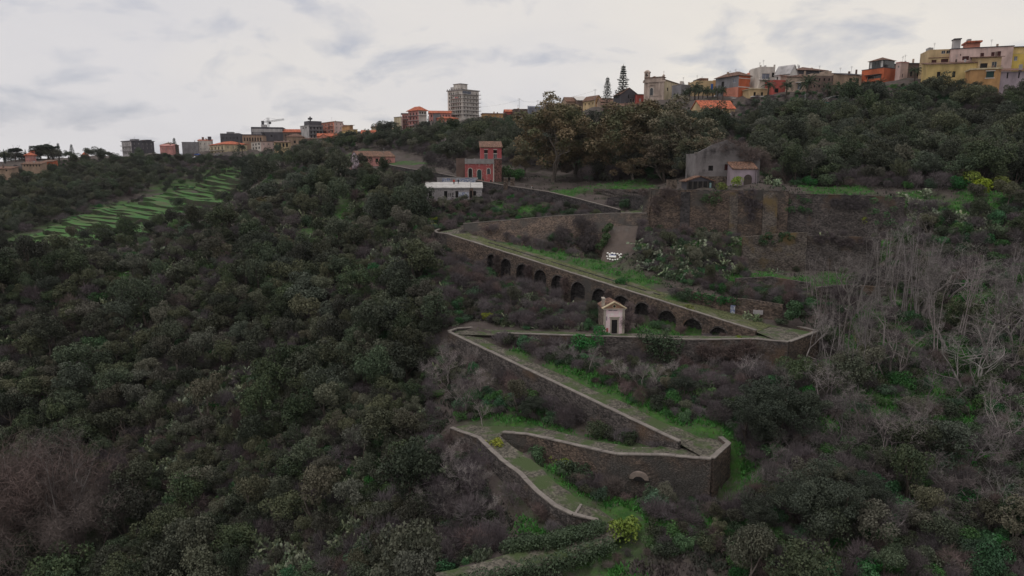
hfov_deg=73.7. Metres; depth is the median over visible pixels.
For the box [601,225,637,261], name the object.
stone apron
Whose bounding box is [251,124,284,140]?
warehouse
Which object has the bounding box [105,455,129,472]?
bare shrub
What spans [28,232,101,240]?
terrace
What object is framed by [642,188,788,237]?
bastion wall
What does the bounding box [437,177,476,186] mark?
graffiti wall
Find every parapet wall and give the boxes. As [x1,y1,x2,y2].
[386,164,620,212]
[434,228,447,243]
[447,327,471,331]
[448,331,680,449]
[449,427,598,528]
[496,332,788,368]
[502,431,711,509]
[710,436,730,501]
[787,326,819,361]
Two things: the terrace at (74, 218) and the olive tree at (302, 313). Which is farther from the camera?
the terrace at (74, 218)
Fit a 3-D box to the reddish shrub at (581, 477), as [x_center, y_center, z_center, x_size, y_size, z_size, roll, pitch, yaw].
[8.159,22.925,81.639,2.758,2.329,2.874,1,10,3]
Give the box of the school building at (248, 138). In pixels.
[241,134,266,149]
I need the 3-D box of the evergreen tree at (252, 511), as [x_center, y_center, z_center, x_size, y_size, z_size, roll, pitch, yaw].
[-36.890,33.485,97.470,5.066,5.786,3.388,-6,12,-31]
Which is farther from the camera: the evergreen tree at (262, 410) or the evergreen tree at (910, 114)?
the evergreen tree at (910, 114)
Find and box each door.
[477,169,481,179]
[611,320,616,333]
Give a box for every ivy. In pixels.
[568,325,611,353]
[595,223,613,249]
[636,327,686,364]
[648,225,727,233]
[692,291,738,305]
[700,191,722,206]
[758,232,795,245]
[784,195,811,214]
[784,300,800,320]
[868,195,904,225]
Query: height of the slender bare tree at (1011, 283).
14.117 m
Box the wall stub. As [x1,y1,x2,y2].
[666,180,676,188]
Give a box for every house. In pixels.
[44,160,57,165]
[159,144,175,154]
[161,142,178,153]
[182,140,198,153]
[197,137,212,151]
[220,132,242,142]
[251,140,273,150]
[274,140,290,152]
[283,129,300,140]
[285,133,304,145]
[317,133,336,137]
[341,125,357,133]
[436,116,458,121]
[479,141,502,158]
[481,112,503,117]
[503,109,512,114]
[512,108,527,115]
[562,97,582,106]
[574,96,585,110]
[582,95,600,110]
[596,98,612,106]
[600,102,630,110]
[613,88,636,103]
[634,94,643,103]
[672,77,690,97]
[689,75,715,95]
[714,69,751,98]
[742,82,767,98]
[750,60,774,87]
[765,80,785,94]
[774,65,798,79]
[780,71,808,91]
[796,64,828,74]
[806,66,832,91]
[833,68,861,85]
[861,57,895,84]
[894,58,919,78]
[895,55,908,79]
[918,45,949,78]
[921,55,977,84]
[949,38,1014,71]
[965,65,1002,92]
[970,49,1004,67]
[1011,46,1023,67]
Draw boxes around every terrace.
[13,240,93,247]
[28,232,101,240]
[41,237,95,244]
[43,228,94,237]
[47,224,121,234]
[59,218,104,223]
[62,220,147,235]
[66,225,121,232]
[67,216,141,228]
[76,214,161,229]
[81,214,118,219]
[83,209,151,221]
[95,207,165,224]
[99,207,179,224]
[109,205,164,214]
[110,203,184,213]
[138,200,201,210]
[143,197,210,208]
[152,195,222,207]
[163,192,222,202]
[175,191,213,197]
[176,187,214,194]
[180,185,229,193]
[194,179,237,188]
[195,183,241,190]
[207,176,252,183]
[216,175,234,178]
[224,173,239,175]
[227,170,239,173]
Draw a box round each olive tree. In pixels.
[0,283,6,293]
[0,360,18,379]
[0,379,20,390]
[5,387,43,413]
[8,258,27,268]
[9,314,40,334]
[10,365,34,378]
[11,329,46,357]
[15,424,37,443]
[22,545,53,564]
[35,365,58,375]
[36,374,57,396]
[59,298,83,309]
[64,301,99,319]
[69,268,97,289]
[78,456,102,471]
[82,348,100,368]
[84,247,113,269]
[86,382,124,411]
[87,399,109,424]
[99,340,131,365]
[101,340,122,348]
[109,455,153,488]
[118,252,146,276]
[120,383,152,403]
[125,448,148,468]
[127,553,147,561]
[128,367,153,382]
[129,325,160,349]
[134,357,162,378]
[135,258,152,276]
[137,389,164,425]
[139,396,165,415]
[148,406,167,425]
[149,300,170,325]
[149,335,173,359]
[149,367,177,383]
[163,459,201,476]
[165,342,197,381]
[166,401,186,420]
[167,305,191,320]
[167,465,214,503]
[172,319,187,327]
[180,505,205,517]
[182,310,199,325]
[184,371,222,414]
[187,326,216,354]
[190,414,218,442]
[192,284,210,301]
[193,229,209,244]
[195,443,216,468]
[197,232,223,261]
[208,495,231,515]
[209,240,233,259]
[212,331,236,365]
[214,279,250,299]
[229,346,238,362]
[234,474,271,519]
[239,217,259,226]
[243,434,277,459]
[244,486,266,509]
[248,289,264,306]
[256,451,278,468]
[264,410,280,420]
[264,545,283,564]
[268,328,276,337]
[270,278,286,288]
[271,516,296,539]
[273,233,294,244]
[274,433,290,447]
[287,293,321,328]
[287,319,306,333]
[290,308,310,319]
[292,191,311,213]
[293,515,312,539]
[298,464,340,520]
[300,196,320,218]
[302,425,332,447]
[309,312,333,337]
[310,276,333,288]
[310,455,337,467]
[310,509,339,543]
[313,381,351,415]
[315,181,327,196]
[316,339,331,346]
[319,257,335,286]
[322,288,330,305]
[329,410,358,435]
[331,478,377,518]
[337,417,358,432]
[341,420,373,456]
[345,408,364,419]
[345,546,369,569]
[350,392,369,404]
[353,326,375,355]
[356,393,372,410]
[365,394,392,412]
[369,467,391,486]
[369,532,387,559]
[372,543,385,565]
[378,188,397,196]
[380,443,400,466]
[385,528,397,551]
[390,205,411,232]
[391,407,404,413]
[391,493,403,502]
[393,499,435,528]
[405,279,436,303]
[410,214,433,228]
[411,422,428,433]
[413,259,424,278]
[414,291,442,316]
[415,225,434,234]
[418,240,441,251]
[447,362,466,379]
[450,354,464,369]
[507,286,521,303]
[507,379,528,411]
[613,151,639,178]
[657,480,676,500]
[659,229,677,249]
[673,518,688,534]
[686,246,703,267]
[708,502,725,520]
[712,517,726,535]
[726,508,744,525]
[756,144,776,164]
[765,568,782,575]
[775,103,789,118]
[791,455,828,490]
[792,147,826,184]
[804,113,829,130]
[804,123,819,130]
[804,144,820,150]
[815,387,829,396]
[816,138,836,148]
[819,112,836,125]
[825,347,862,374]
[830,466,857,481]
[842,512,859,537]
[852,329,881,347]
[854,144,869,165]
[856,342,873,360]
[859,345,886,377]
[861,108,876,119]
[868,127,877,135]
[894,143,915,164]
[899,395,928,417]
[902,505,935,531]
[908,484,949,516]
[909,291,943,312]
[919,213,940,232]
[927,117,945,132]
[927,270,952,303]
[937,443,966,459]
[951,167,977,187]
[968,183,987,201]
[969,497,1004,529]
[992,494,1023,540]
[993,179,1022,204]
[1017,345,1023,365]
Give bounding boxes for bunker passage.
[469,187,472,198]
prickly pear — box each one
[145,470,155,482]
[249,547,266,560]
[251,529,270,547]
[251,538,281,552]
[259,541,278,568]
[262,540,279,550]
[270,563,276,573]
[274,549,290,570]
[280,542,293,554]
[283,552,290,561]
[285,548,303,572]
[319,540,335,561]
[324,535,346,547]
[324,569,334,575]
[346,511,360,526]
[354,471,363,483]
[366,522,377,537]
[476,547,490,563]
[626,240,643,248]
[636,264,643,271]
[663,271,685,279]
[673,258,688,269]
[699,239,708,247]
[702,259,721,268]
[716,253,730,264]
[716,269,730,278]
[728,263,739,275]
[729,236,740,245]
[742,310,753,318]
[743,313,762,321]
[763,175,771,184]
[768,179,781,186]
[905,194,922,206]
[917,188,931,196]
[959,209,977,217]
[962,213,986,225]
[984,219,997,226]
[1005,314,1018,326]
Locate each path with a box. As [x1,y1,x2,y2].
[435,527,620,575]
[440,228,468,234]
[454,233,771,331]
[454,329,503,334]
[456,331,697,443]
[456,424,512,435]
[459,425,597,517]
[506,330,787,340]
[509,427,713,456]
[598,509,624,536]
[625,210,641,212]
[681,437,722,456]
[757,326,808,340]
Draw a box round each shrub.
[0,338,11,348]
[0,343,13,359]
[1,344,18,355]
[20,284,51,303]
[31,358,48,369]
[50,308,77,325]
[51,311,74,329]
[55,293,75,308]
[80,335,105,347]
[92,532,105,548]
[93,337,108,348]
[93,445,119,468]
[103,396,127,407]
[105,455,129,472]
[137,518,153,532]
[149,434,169,444]
[158,479,170,490]
[159,396,183,405]
[161,492,179,504]
[168,292,190,308]
[171,404,200,423]
[173,491,195,507]
[179,441,206,453]
[184,399,200,409]
[185,491,214,513]
[191,448,212,461]
[192,508,208,517]
[206,341,215,351]
[210,386,236,406]
[218,442,246,463]
[218,450,237,461]
[224,402,253,427]
[237,351,265,361]
[244,538,258,552]
[245,508,269,538]
[248,556,268,575]
[255,337,274,355]
[256,516,278,543]
[260,455,273,469]
[261,512,279,527]
[275,480,306,515]
[277,564,301,575]
[280,424,313,444]
[285,330,304,344]
[299,451,323,473]
[301,486,323,499]
[306,306,321,317]
[306,533,329,557]
[307,442,325,453]
[311,548,337,573]
[315,421,341,436]
[319,548,346,571]
[320,498,334,513]
[324,446,343,458]
[325,442,361,467]
[325,553,350,575]
[330,434,350,447]
[335,514,347,525]
[335,531,359,557]
[342,545,369,562]
[344,427,370,448]
[348,187,364,201]
[354,533,377,554]
[358,508,410,549]
[361,520,374,533]
[363,475,383,485]
[363,551,379,566]
[369,431,389,448]
[370,458,384,468]
[372,483,406,505]
[376,501,397,525]
[377,330,391,338]
[379,481,398,494]
[379,523,398,547]
[382,390,400,408]
[383,426,399,434]
[406,473,431,491]
[408,424,432,441]
[417,235,439,243]
[417,431,437,437]
[418,332,443,356]
[420,366,436,380]
[420,413,448,432]
[420,470,464,502]
[424,344,440,358]
[424,399,446,419]
[424,438,448,455]
[424,481,458,523]
[426,367,443,376]
[426,434,442,446]
[427,446,448,468]
[431,510,447,526]
[432,518,453,538]
[433,531,462,564]
[434,496,466,524]
[434,555,458,572]
[436,427,453,445]
[443,466,464,485]
[444,265,457,274]
[445,490,459,516]
[447,548,458,567]
[448,458,465,473]
[450,525,479,549]
[451,396,472,412]
[453,488,499,526]
[453,524,499,557]
[454,440,471,453]
[454,443,493,484]
[455,453,489,495]
[457,544,472,563]
[461,449,475,463]
[466,354,476,365]
[468,362,478,370]
[468,527,494,555]
[469,403,482,416]
[469,517,505,541]
[470,272,488,282]
[471,513,487,527]
[471,545,492,561]
[473,258,488,268]
[474,488,495,501]
[478,498,495,510]
[480,509,502,525]
[483,512,513,542]
[484,364,512,388]
[485,503,504,524]
[487,222,499,233]
[487,535,508,553]
[488,270,498,275]
[490,283,501,292]
[491,329,515,343]
[498,479,527,511]
[499,367,519,392]
[500,376,526,391]
[502,333,518,343]
[504,303,514,314]
[508,235,522,244]
[516,335,535,349]
[520,388,538,401]
[523,339,542,354]
[523,444,535,452]
[526,501,547,522]
[527,444,545,466]
[535,239,548,249]
[537,336,554,347]
[538,393,562,417]
[542,519,562,532]
[544,570,563,575]
[546,300,560,312]
[547,335,565,348]
[550,457,580,474]
[552,214,600,250]
[553,344,570,352]
[553,401,583,423]
[561,335,587,351]
[563,405,585,424]
[563,462,594,488]
[570,472,587,480]
[573,345,597,354]
[585,420,611,438]
[585,469,608,490]
[589,485,608,500]
[595,364,615,375]
[597,471,626,500]
[602,425,618,441]
[602,559,614,568]
[604,198,614,205]
[611,551,625,566]
[613,427,631,441]
[617,349,644,363]
[617,376,630,386]
[617,379,633,395]
[617,430,637,445]
[619,198,629,208]
[620,490,633,501]
[620,547,633,557]
[624,349,653,363]
[631,383,648,407]
[632,498,651,511]
[637,218,647,225]
[640,535,656,548]
[642,482,663,499]
[642,496,669,518]
[643,367,659,379]
[643,546,652,556]
[644,438,659,446]
[644,488,669,508]
[644,517,666,540]
[647,496,682,521]
[649,320,665,328]
[650,394,665,408]
[650,529,670,543]
[653,540,679,557]
[654,380,672,392]
[657,375,681,389]
[661,324,671,329]
[663,497,687,522]
[665,494,680,504]
[665,519,688,541]
[666,254,675,262]
[666,287,678,296]
[672,532,694,553]
[673,324,688,334]
[675,223,690,231]
[675,288,693,300]
[676,355,694,366]
[676,509,707,525]
[683,535,698,547]
[692,387,717,396]
[692,528,710,545]
[695,532,719,554]
[697,499,716,518]
[699,377,714,387]
[700,360,721,367]
[705,402,731,422]
[706,524,727,539]
[707,531,727,553]
[708,399,738,410]
[718,489,748,522]
[719,534,744,563]
[720,533,734,551]
[724,395,742,407]
[726,520,744,534]
[726,553,752,573]
[728,565,748,575]
[729,281,741,288]
[731,486,753,509]
[733,372,748,382]
[736,428,767,444]
[739,435,764,456]
[744,480,762,496]
[748,558,775,575]
[752,564,769,575]
[755,457,778,484]
[756,489,781,510]
[758,443,784,458]
[761,523,787,543]
[763,435,783,447]
[770,461,789,483]
[770,506,788,524]
[771,168,781,178]
[772,447,804,469]
[774,318,789,324]
[775,532,788,544]
[778,278,798,294]
[778,292,793,308]
[786,505,813,523]
[789,291,801,300]
[789,444,817,463]
[789,528,813,546]
[793,529,831,556]
[795,524,809,536]
[799,384,815,392]
[801,451,818,462]
[802,549,829,575]
[804,517,837,542]
[805,433,835,449]
[807,425,825,444]
[807,447,824,455]
[808,356,826,375]
[818,557,844,575]
[819,433,841,452]
[819,442,835,458]
[822,546,844,558]
[824,534,851,551]
[825,460,847,480]
[828,546,859,560]
[829,387,850,394]
[829,450,870,474]
[831,553,850,575]
[834,540,860,557]
[835,554,865,575]
[836,305,853,312]
[837,417,858,432]
[840,435,858,446]
[841,320,850,334]
[841,475,860,482]
[843,177,859,186]
[845,537,883,566]
[848,398,870,414]
[849,538,879,562]
[851,554,881,575]
[852,392,875,402]
[854,525,895,545]
[854,561,879,575]
[855,443,873,454]
[857,413,879,433]
[864,436,885,451]
[865,422,884,438]
[868,538,888,554]
[869,373,889,389]
[873,416,901,439]
[873,472,899,497]
[875,353,895,364]
[876,362,898,373]
[879,358,913,369]
[880,492,898,512]
[880,536,903,552]
[881,322,898,334]
[882,561,905,574]
[886,466,902,482]
[887,370,916,392]
[887,480,901,492]
[888,494,913,522]
[888,504,919,524]
[889,168,915,185]
[890,411,907,423]
[890,534,918,550]
[892,310,919,321]
[893,352,910,368]
[896,403,907,412]
[897,476,913,490]
[898,500,926,513]
[900,545,934,575]
[906,545,956,571]
[907,562,930,575]
[910,528,948,553]
[916,355,955,377]
[917,477,933,488]
[920,400,944,418]
[921,567,939,575]
[922,347,950,369]
[925,334,949,348]
[926,562,946,575]
[927,169,954,190]
[927,555,944,567]
[928,443,952,456]
[928,449,964,472]
[930,490,957,501]
[931,468,969,500]
[932,294,955,308]
[933,543,972,575]
[935,321,955,331]
[936,403,962,420]
[938,495,957,511]
[939,462,980,494]
[941,559,969,575]
[943,454,972,468]
[945,316,969,327]
[946,462,984,482]
[946,496,979,520]
[946,541,970,557]
[947,397,964,406]
[948,176,971,188]
[948,487,980,504]
[948,544,979,566]
[951,355,969,372]
[952,265,967,280]
[952,513,986,531]
[953,483,983,500]
[953,562,972,575]
[955,525,979,544]
[956,536,983,555]
[958,370,974,384]
[959,429,996,452]
[959,454,976,466]
[960,279,987,293]
[960,387,987,401]
[960,499,986,525]
[964,555,1010,575]
[965,421,991,433]
[967,322,981,330]
[967,531,986,543]
[967,547,988,560]
[970,461,992,472]
[973,393,989,406]
[973,468,1002,483]
[974,454,996,464]
[974,526,992,536]
[975,533,1016,565]
[977,166,1001,185]
[977,330,1003,344]
[980,433,1002,450]
[980,529,1009,538]
[981,560,1007,575]
[982,487,1004,509]
[983,399,1006,415]
[983,421,1007,437]
[985,459,1019,483]
[986,489,1018,503]
[986,512,1007,530]
[988,485,1006,491]
[990,353,1014,368]
[992,339,1008,348]
[993,429,1021,443]
[993,525,1010,539]
[994,534,1011,551]
[1000,340,1023,348]
[1001,432,1023,455]
[1001,483,1022,500]
[1002,449,1023,462]
[1004,473,1023,484]
[1004,559,1023,575]
[1004,569,1017,575]
[1005,393,1023,409]
[1006,383,1023,392]
[1006,527,1023,537]
[1009,417,1022,427]
[1009,463,1023,477]
[1009,536,1023,561]
[1015,322,1023,340]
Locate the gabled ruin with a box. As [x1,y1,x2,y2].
[685,140,760,185]
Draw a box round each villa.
[23,151,36,161]
[208,141,248,152]
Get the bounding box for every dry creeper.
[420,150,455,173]
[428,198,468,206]
[491,253,500,272]
[522,262,533,280]
[560,276,569,294]
[603,290,612,297]
[620,301,636,333]
[638,186,682,213]
[648,304,658,320]
[694,337,759,362]
[711,135,774,173]
[737,188,763,221]
[812,231,871,248]
[829,192,869,210]
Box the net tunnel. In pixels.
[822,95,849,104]
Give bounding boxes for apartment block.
[120,137,154,155]
[300,117,322,137]
[322,118,342,134]
[392,116,402,129]
[401,113,408,129]
[406,106,427,126]
[428,111,451,120]
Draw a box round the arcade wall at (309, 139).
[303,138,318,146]
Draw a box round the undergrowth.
[0,174,1023,575]
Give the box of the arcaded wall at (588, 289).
[446,233,756,335]
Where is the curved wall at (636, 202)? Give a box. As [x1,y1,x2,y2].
[607,195,643,209]
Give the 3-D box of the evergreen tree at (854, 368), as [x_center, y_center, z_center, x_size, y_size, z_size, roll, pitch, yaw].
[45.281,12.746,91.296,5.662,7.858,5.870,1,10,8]
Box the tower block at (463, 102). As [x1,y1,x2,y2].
[446,83,480,120]
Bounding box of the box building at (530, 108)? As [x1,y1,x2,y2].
[528,105,544,113]
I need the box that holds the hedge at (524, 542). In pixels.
[458,519,617,575]
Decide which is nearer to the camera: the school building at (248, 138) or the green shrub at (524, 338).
the green shrub at (524, 338)
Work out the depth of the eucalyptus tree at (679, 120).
184.63 m
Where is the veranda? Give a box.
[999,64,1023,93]
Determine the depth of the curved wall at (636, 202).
163.55 m
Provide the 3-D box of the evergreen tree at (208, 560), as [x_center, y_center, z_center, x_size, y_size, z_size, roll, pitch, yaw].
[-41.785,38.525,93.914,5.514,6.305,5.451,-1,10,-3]
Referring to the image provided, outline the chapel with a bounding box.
[598,297,626,334]
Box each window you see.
[468,168,472,176]
[762,73,769,78]
[867,75,880,78]
[980,63,987,67]
[986,71,993,77]
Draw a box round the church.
[643,70,683,100]
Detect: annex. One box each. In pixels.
[471,182,482,196]
[494,158,501,181]
[727,162,758,185]
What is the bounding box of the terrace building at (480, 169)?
[465,158,493,181]
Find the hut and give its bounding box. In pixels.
[679,176,715,189]
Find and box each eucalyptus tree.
[510,139,538,175]
[511,91,594,181]
[539,114,603,177]
[568,124,602,175]
[577,101,656,178]
[582,144,615,180]
[609,132,658,180]
[622,99,696,168]
[625,94,726,154]
[639,128,683,182]
[673,134,714,160]
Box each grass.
[441,202,906,518]
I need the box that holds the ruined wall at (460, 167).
[456,158,464,176]
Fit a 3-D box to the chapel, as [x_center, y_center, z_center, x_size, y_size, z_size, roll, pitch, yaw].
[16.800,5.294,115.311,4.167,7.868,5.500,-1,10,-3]
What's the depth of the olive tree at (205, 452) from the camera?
112.51 m
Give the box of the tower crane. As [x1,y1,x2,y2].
[261,118,284,125]
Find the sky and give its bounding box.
[0,0,1023,161]
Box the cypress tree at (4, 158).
[3,149,5,163]
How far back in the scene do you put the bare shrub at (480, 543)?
70.18 m
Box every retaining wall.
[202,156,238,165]
[463,213,649,256]
[593,188,648,196]
[675,287,782,319]
[741,232,806,271]
[787,193,904,236]
[805,235,880,271]
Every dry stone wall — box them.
[735,276,810,290]
[814,284,886,299]
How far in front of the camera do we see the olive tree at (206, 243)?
164.93 m
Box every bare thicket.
[0,414,149,570]
[0,417,126,570]
[0,423,134,514]
[0,436,92,509]
[0,470,147,575]
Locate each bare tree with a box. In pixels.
[0,429,69,540]
[14,424,97,546]
[407,483,429,498]
[417,357,448,383]
[420,357,431,372]
[422,433,441,451]
[425,348,468,388]
[427,438,470,471]
[432,369,478,411]
[433,480,466,512]
[436,339,455,378]
[440,450,460,469]
[441,371,481,412]
[443,494,467,524]
[447,460,481,490]
[454,346,486,370]
[472,365,493,399]
[473,459,501,488]
[474,399,492,425]
[479,495,498,509]
[551,337,571,357]
[562,344,586,364]
[587,344,599,369]
[588,355,621,376]
[607,345,616,357]
[607,356,629,377]
[623,360,652,385]
[650,364,664,386]
[666,356,680,372]
[703,353,723,370]
[719,388,741,399]
[733,350,762,378]
[737,363,749,376]
[750,464,770,483]
[755,352,774,368]
[764,442,795,461]
[768,361,799,387]
[770,428,805,447]
[774,458,799,481]
[791,358,849,416]
[794,413,840,444]
[797,248,832,326]
[797,431,824,454]
[801,368,827,385]
[802,304,834,357]
[803,250,821,297]
[804,300,843,360]
[812,244,902,319]
[812,403,887,457]
[814,349,846,376]
[817,314,846,377]
[818,276,846,326]
[821,383,878,445]
[824,376,858,400]
[826,282,867,353]
[829,380,897,426]
[834,249,865,292]
[835,458,891,487]
[838,315,881,391]
[839,425,867,446]
[841,516,862,541]
[844,304,937,378]
[846,287,886,366]
[847,273,893,343]
[848,406,888,440]
[849,388,886,414]
[853,294,909,345]
[854,225,885,283]
[857,240,963,314]
[861,446,890,473]
[864,215,898,303]
[867,411,911,444]
[868,402,957,452]
[869,405,931,444]
[871,214,909,286]
[871,463,894,483]
[878,236,947,349]
[881,496,910,531]
[881,499,923,532]
[884,207,929,311]
[884,218,939,311]
[886,389,945,419]
[887,393,970,451]
[887,397,919,422]
[891,467,927,498]
[895,348,925,370]
[896,522,909,535]
[901,212,954,320]
[916,365,958,404]
[917,267,961,353]
[918,460,961,505]
[919,448,952,475]
[920,240,941,254]
[922,230,966,306]
[922,279,1023,373]
[923,238,1008,302]
[923,324,1010,387]
[924,301,945,321]
[927,473,978,521]
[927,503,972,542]
[945,374,979,404]
[947,471,997,505]
[948,248,1005,340]
[948,324,968,342]
[953,449,978,463]
[955,248,995,322]
[956,411,1023,465]
[963,255,1023,343]
[964,238,990,291]
[965,324,1008,350]
[967,454,1023,510]
[969,418,1014,454]
[970,250,1023,369]
[976,380,1023,454]
[977,372,1023,404]
[980,383,1001,397]
[986,446,1014,474]
[988,257,1012,312]
[989,347,1023,379]
[989,383,1023,403]
[990,405,1023,438]
[995,252,1023,323]
[998,292,1023,367]
[1003,555,1023,575]
[1006,238,1023,294]
[1008,237,1023,259]
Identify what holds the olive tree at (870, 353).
on the ground at (412, 160)
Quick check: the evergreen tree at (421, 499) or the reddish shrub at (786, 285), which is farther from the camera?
the reddish shrub at (786, 285)
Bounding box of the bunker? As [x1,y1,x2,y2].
[425,182,469,200]
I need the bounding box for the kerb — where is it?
[488,242,660,294]
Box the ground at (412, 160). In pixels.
[0,78,1023,575]
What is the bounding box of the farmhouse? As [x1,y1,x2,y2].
[350,151,395,168]
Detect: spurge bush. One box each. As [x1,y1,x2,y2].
[481,312,493,318]
[485,437,503,447]
[606,515,641,547]
[684,304,694,309]
[716,182,727,189]
[730,176,743,185]
[961,170,983,186]
[972,178,993,195]
[991,175,1010,192]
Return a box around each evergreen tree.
[0,247,10,265]
[0,247,21,269]
[0,257,14,280]
[0,389,38,426]
[0,425,21,441]
[0,429,15,452]
[0,529,48,575]
[0,555,23,574]
[1,503,40,541]
[3,408,50,435]
[11,235,51,268]
[12,441,55,467]
[14,375,50,404]
[22,539,96,575]
[27,312,66,356]
[31,498,58,526]
[32,148,41,158]
[32,433,60,454]
[38,392,73,420]
[38,429,61,455]
[39,397,69,421]
[42,148,55,159]
[43,231,79,252]
[47,426,83,456]
[50,360,93,402]
[51,342,103,371]
[51,417,107,450]
[53,385,91,409]
[54,248,94,277]
[55,239,91,257]
[62,150,72,161]
[64,560,83,575]
[70,407,117,431]
[78,556,103,575]
[82,147,94,154]
[82,348,116,372]
[88,543,125,575]
[90,146,105,156]
[91,366,133,409]
[92,406,143,442]
[95,361,139,376]
[97,297,139,330]
[97,478,161,538]
[99,550,132,575]
[102,370,141,387]
[103,534,131,551]
[112,273,166,327]
[119,554,171,575]
[122,533,152,552]
[128,503,187,538]
[131,533,163,553]
[140,339,165,360]
[140,536,190,575]
[145,319,184,346]
[161,515,214,543]
[163,468,211,511]
[163,511,219,567]
[165,257,195,284]
[169,421,197,440]
[179,464,205,479]
[186,550,225,572]
[196,312,229,334]
[199,507,224,532]
[204,521,238,545]
[208,521,257,551]
[209,206,239,227]
[211,544,232,572]
[215,542,248,575]
[223,484,250,512]
[224,253,258,285]
[231,149,257,179]
[234,339,265,369]
[235,500,270,534]
[236,258,268,288]
[237,410,272,454]
[238,218,270,239]
[239,374,280,421]
[240,322,267,345]
[244,164,264,184]
[244,240,276,261]
[250,353,295,396]
[254,396,282,419]
[258,489,309,534]
[260,261,284,276]
[263,258,307,284]
[263,475,297,507]
[264,338,314,381]
[266,291,297,315]
[270,315,299,342]
[271,456,308,482]
[273,254,292,279]
[275,283,292,300]
[280,345,321,389]
[280,437,321,473]
[281,304,305,322]
[281,386,316,428]
[283,284,327,302]
[286,260,320,276]
[286,369,315,395]
[287,271,318,291]
[290,395,318,408]
[294,236,312,261]
[294,468,311,482]
[295,408,322,426]
[301,364,330,404]
[302,362,350,385]
[305,241,331,255]
[314,247,339,274]
[314,336,363,379]
[316,312,355,344]
[317,300,344,319]
[323,254,352,272]
[324,215,354,249]
[324,382,347,402]
[327,297,356,317]
[332,341,362,382]
[336,264,378,297]
[338,167,351,176]
[341,227,370,243]
[341,320,369,346]
[342,293,362,307]
[344,496,373,520]
[345,169,358,179]
[347,561,381,575]
[349,298,397,338]
[350,353,372,389]
[351,305,382,325]
[353,343,400,380]
[353,453,379,476]
[354,300,372,322]
[354,405,405,452]
[358,320,388,337]
[358,479,381,503]
[359,499,393,530]
[363,288,392,305]
[364,338,394,369]
[370,262,396,283]
[370,518,441,575]
[373,373,400,397]
[373,435,439,498]
[374,292,420,325]
[379,255,414,282]
[381,280,404,304]
[382,267,420,300]
[383,297,411,319]
[384,340,430,381]
[384,358,409,378]
[387,434,428,472]
[390,182,411,204]
[392,310,425,345]
[394,321,435,357]
[396,308,422,328]
[397,238,444,279]
[398,185,427,214]
[398,378,430,401]
[400,529,444,553]
[401,183,434,214]
[401,486,429,513]
[403,165,430,185]
[404,278,430,293]
[406,192,438,218]
[419,163,436,181]
[420,287,452,333]
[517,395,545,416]
[667,373,704,395]
[676,144,701,160]
[680,149,699,162]
[725,393,788,450]
[730,384,780,427]
[735,522,778,565]
[737,375,822,441]
[739,487,778,526]
[744,127,777,147]
[746,123,779,145]
[750,98,759,106]
[761,115,790,128]
[762,474,818,524]
[762,535,842,575]
[773,354,814,385]
[773,361,799,388]
[773,453,866,540]
[775,388,834,427]
[777,114,808,144]
[778,138,807,160]
[778,142,804,183]
[782,157,811,179]
[802,504,852,552]
[805,457,836,478]
[813,144,842,169]
[813,480,872,541]
[827,139,861,158]
[828,136,850,142]
[828,351,878,399]
[829,137,862,158]
[838,472,895,505]
[841,130,872,146]
[858,129,885,141]
[860,139,895,166]
[860,543,907,575]
[867,133,911,149]
[868,100,903,119]
[871,446,896,476]
[874,113,905,136]
[878,147,908,171]
[882,442,937,498]
[884,420,945,450]
[895,106,926,127]
[897,98,927,109]
[897,125,925,148]
[906,151,948,185]
[910,129,957,151]
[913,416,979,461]
[918,510,960,551]
[930,110,969,134]
[930,133,970,169]
[941,124,972,134]
[942,154,982,187]
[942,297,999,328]
[950,132,971,154]
[953,78,966,87]
[956,134,1005,176]
[963,113,998,125]
[964,135,995,149]
[965,81,985,87]
[971,124,1007,138]
[982,142,1018,189]
[984,134,1000,142]
[989,112,1023,135]
[995,141,1023,149]
[996,138,1014,151]
[996,498,1023,520]
[1003,143,1023,186]
[1007,125,1023,142]
[1013,97,1023,113]
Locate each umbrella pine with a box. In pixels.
[7,145,22,161]
[30,143,59,159]
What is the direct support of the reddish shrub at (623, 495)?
on the ground at (412, 160)
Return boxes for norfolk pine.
[172,138,178,151]
[601,77,613,102]
[613,64,628,97]
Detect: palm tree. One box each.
[235,142,246,156]
[685,85,696,100]
[689,80,703,99]
[692,85,704,98]
[703,86,713,97]
[708,87,716,97]
[712,85,721,99]
[718,86,727,100]
[760,78,776,97]
[779,80,794,98]
[798,73,819,94]
[821,81,833,96]
[829,85,841,95]
[833,81,843,94]
[862,77,873,85]
[873,78,886,89]
[909,65,921,81]
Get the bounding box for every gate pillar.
[504,178,507,190]
[510,178,514,185]
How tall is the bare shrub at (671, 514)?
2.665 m

